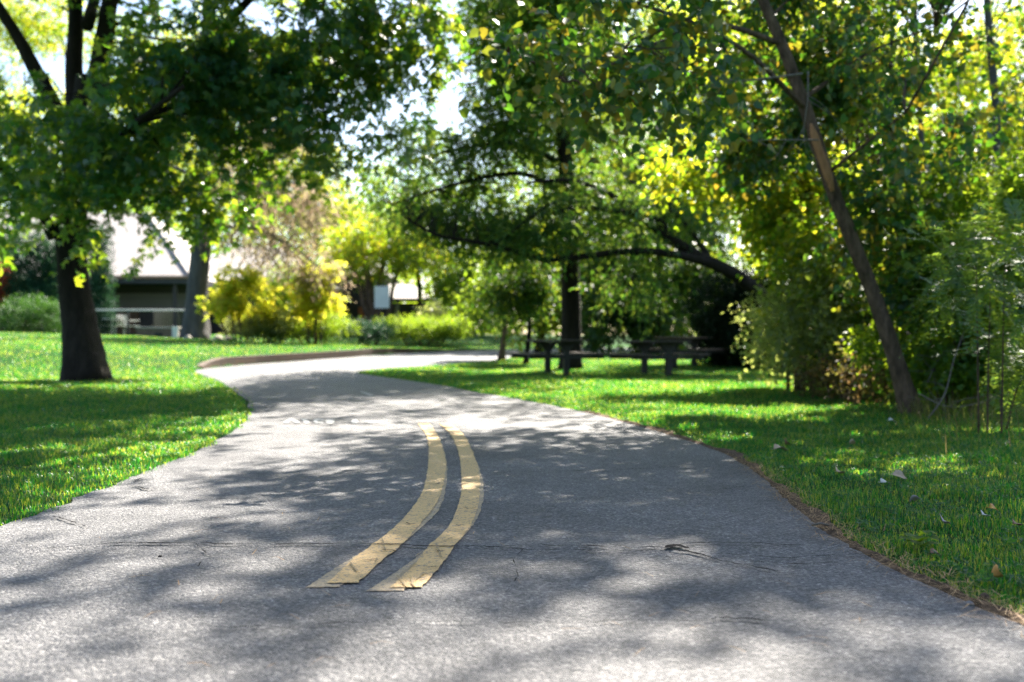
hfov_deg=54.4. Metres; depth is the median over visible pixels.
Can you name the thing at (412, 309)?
window
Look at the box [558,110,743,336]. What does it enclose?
park tree
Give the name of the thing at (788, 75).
dead branch
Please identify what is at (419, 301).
park tree
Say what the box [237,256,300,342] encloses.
green shrub
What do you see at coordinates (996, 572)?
fallen leaf
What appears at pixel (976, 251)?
feathery shrub
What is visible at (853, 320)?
green bush
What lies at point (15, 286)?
cedar column
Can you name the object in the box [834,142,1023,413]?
leafy bush
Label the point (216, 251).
wood
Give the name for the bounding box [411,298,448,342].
pale shrub
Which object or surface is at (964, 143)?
thicket tree
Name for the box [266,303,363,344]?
juniper
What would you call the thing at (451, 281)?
park tree
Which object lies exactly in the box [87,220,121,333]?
cedar column
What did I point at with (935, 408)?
dead branch
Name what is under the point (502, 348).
slim tree
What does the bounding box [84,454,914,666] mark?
scattered needles
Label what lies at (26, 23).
tall tree
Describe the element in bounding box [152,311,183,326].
window
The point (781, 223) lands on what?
thicket tree
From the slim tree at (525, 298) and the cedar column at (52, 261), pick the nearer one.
the slim tree at (525, 298)
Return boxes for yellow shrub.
[194,262,286,340]
[277,259,350,344]
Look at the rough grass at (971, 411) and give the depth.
8.97 m
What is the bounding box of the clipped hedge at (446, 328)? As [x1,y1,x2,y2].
[373,311,476,345]
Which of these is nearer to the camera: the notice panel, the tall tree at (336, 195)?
the notice panel
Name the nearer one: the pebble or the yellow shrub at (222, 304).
the pebble
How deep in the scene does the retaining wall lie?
29.20 m
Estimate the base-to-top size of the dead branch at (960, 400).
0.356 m
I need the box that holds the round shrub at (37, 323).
[0,290,60,333]
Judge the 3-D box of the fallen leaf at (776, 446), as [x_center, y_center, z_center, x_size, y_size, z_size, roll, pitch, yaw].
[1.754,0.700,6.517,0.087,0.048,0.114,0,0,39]
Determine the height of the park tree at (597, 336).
6.428 m
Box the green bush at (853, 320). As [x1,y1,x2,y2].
[796,227,921,395]
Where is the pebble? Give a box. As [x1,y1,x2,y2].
[964,601,974,605]
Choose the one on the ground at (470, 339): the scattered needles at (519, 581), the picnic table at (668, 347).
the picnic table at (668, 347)
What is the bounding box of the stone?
[211,335,222,340]
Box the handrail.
[95,309,184,335]
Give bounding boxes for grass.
[873,385,1023,456]
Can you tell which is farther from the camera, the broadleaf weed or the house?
the house
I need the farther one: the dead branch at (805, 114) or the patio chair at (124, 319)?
the patio chair at (124, 319)
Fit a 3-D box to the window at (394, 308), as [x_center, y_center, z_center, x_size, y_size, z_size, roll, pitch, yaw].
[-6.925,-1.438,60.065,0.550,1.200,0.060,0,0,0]
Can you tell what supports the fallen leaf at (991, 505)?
on the ground at (470, 339)
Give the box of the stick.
[812,522,828,525]
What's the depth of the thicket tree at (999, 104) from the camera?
13.59 m
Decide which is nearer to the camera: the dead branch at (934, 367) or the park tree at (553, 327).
the dead branch at (934, 367)
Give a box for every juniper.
[217,299,303,342]
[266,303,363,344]
[333,313,401,345]
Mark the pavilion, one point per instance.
(405, 293)
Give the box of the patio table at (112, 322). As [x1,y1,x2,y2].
[102,319,122,333]
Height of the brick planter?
0.540 m
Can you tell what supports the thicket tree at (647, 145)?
on the ground at (470, 339)
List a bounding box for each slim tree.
[450,248,550,359]
[465,250,560,363]
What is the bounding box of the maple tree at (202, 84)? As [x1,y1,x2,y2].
[0,0,495,380]
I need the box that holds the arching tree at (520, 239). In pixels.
[381,165,807,370]
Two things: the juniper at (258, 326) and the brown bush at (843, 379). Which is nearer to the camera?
the brown bush at (843, 379)
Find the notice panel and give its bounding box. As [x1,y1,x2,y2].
[374,286,388,319]
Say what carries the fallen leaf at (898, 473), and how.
on the ground at (470, 339)
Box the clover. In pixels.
[700,427,1023,602]
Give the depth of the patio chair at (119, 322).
41.02 m
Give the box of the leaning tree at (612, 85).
[458,0,969,413]
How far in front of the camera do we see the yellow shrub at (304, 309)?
36.91 m
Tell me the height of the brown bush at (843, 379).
0.843 m
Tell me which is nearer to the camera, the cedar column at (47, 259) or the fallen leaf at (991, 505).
the fallen leaf at (991, 505)
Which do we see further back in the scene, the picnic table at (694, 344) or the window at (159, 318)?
the window at (159, 318)
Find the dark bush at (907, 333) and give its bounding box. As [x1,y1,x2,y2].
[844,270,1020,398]
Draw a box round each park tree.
[320,194,461,314]
[371,0,637,334]
[419,209,510,336]
[484,209,595,352]
[556,183,730,354]
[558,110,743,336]
[677,0,1023,332]
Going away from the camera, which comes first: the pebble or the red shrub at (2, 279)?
the pebble
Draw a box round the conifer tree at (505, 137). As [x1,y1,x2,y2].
[340,0,688,368]
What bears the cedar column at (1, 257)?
on the ground at (470, 339)
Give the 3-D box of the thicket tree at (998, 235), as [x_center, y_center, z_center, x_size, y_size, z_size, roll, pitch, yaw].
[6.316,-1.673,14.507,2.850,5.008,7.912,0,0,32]
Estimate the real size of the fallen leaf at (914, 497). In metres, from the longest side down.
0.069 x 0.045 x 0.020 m
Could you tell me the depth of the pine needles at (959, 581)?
3.57 m
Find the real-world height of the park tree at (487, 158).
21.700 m
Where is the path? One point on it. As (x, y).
(610, 535)
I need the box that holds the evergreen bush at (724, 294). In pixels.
[674,263,807,368]
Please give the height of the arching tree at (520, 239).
4.997 m
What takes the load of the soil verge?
on the ground at (470, 339)
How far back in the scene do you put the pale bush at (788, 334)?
14.07 m
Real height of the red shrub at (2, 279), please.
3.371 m
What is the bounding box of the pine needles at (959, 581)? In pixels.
[574,409,1023,637]
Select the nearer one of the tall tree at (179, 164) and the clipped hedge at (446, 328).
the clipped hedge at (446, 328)
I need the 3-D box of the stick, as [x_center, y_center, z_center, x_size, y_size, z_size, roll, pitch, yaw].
[1.212,0.720,3.916,0.073,0.014,0.017,0,0,-9]
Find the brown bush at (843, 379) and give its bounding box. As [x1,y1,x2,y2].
[783,338,912,404]
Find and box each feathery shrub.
[888,180,1023,433]
[899,263,1023,428]
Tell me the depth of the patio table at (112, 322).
40.80 m
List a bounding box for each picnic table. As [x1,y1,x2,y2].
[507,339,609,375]
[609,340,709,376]
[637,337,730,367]
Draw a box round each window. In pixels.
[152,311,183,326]
[393,307,401,321]
[409,307,416,323]
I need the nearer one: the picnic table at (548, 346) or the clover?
the clover
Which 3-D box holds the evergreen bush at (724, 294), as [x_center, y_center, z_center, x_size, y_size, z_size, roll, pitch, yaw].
[6.100,-0.644,25.614,3.395,2.922,4.590,0,0,-24]
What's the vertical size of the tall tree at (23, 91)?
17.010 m
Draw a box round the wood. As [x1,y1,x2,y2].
[0,3,1023,334]
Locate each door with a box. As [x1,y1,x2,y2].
[117,311,137,333]
[358,307,367,322]
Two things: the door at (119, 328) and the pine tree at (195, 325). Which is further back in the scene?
the door at (119, 328)
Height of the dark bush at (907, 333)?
2.094 m
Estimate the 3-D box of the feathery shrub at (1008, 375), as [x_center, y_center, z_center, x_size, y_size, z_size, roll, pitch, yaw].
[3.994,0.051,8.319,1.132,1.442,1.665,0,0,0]
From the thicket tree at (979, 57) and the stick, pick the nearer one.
the stick
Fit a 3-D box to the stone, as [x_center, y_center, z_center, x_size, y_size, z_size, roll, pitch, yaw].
[-10.967,0.002,37.005,0.477,0.455,0.438,0,0,0]
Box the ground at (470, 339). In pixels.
[0,333,1023,613]
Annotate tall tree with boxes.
[0,0,263,149]
[0,71,172,212]
[106,68,234,224]
[188,107,367,264]
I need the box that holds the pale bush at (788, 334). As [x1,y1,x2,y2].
[721,243,870,392]
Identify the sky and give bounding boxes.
[0,0,1023,334]
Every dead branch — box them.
[682,116,818,163]
[692,55,802,104]
[781,71,840,168]
[907,330,964,418]
[912,332,966,397]
[918,389,1015,415]
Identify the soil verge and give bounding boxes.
[582,410,1023,625]
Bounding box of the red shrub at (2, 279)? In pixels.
[0,258,15,332]
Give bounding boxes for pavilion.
[333,264,430,334]
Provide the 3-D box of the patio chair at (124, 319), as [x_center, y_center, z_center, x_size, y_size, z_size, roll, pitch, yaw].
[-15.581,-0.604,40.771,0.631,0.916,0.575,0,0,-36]
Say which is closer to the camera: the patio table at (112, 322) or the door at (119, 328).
the patio table at (112, 322)
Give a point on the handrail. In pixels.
(141, 310)
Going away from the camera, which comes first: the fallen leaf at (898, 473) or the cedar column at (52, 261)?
the fallen leaf at (898, 473)
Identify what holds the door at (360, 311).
in the pavilion
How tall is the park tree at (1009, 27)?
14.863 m
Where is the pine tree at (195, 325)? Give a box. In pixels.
[169,0,362,339]
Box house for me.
[0,212,344,333]
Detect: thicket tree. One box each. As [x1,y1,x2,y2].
[543,0,778,283]
[637,122,869,346]
[668,0,1023,237]
[676,0,961,347]
[783,0,1023,274]
[867,100,1023,357]
[898,0,1023,251]
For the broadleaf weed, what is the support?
on the ground at (470, 339)
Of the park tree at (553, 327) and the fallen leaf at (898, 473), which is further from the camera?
the park tree at (553, 327)
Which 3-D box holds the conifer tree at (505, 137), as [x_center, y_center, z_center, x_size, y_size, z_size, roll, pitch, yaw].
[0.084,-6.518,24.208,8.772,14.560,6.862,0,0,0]
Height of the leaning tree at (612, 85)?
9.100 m
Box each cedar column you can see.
[0,222,20,330]
[0,223,39,331]
[16,229,60,331]
[36,233,60,333]
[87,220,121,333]
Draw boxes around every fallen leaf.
[774,444,787,450]
[888,470,906,478]
[909,495,919,500]
[987,503,998,510]
[991,564,1002,576]
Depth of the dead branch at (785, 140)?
9.52 m
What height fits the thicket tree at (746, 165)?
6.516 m
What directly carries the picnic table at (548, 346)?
on the ground at (470, 339)
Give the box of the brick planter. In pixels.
[135,327,180,337]
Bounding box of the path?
[0,347,1023,681]
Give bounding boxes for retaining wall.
[196,348,478,368]
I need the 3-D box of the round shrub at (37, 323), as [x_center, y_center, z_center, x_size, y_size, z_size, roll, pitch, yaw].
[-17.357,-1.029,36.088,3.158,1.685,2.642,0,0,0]
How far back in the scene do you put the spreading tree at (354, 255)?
51.47 m
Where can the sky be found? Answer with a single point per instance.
(253, 9)
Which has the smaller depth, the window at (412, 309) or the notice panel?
the notice panel
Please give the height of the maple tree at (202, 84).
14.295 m
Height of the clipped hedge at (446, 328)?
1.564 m
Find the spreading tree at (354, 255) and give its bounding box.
[305,199,446,322]
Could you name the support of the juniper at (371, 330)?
on the ground at (470, 339)
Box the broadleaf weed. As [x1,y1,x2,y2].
[899,530,940,546]
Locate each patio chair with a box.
[111,315,126,333]
[122,315,139,331]

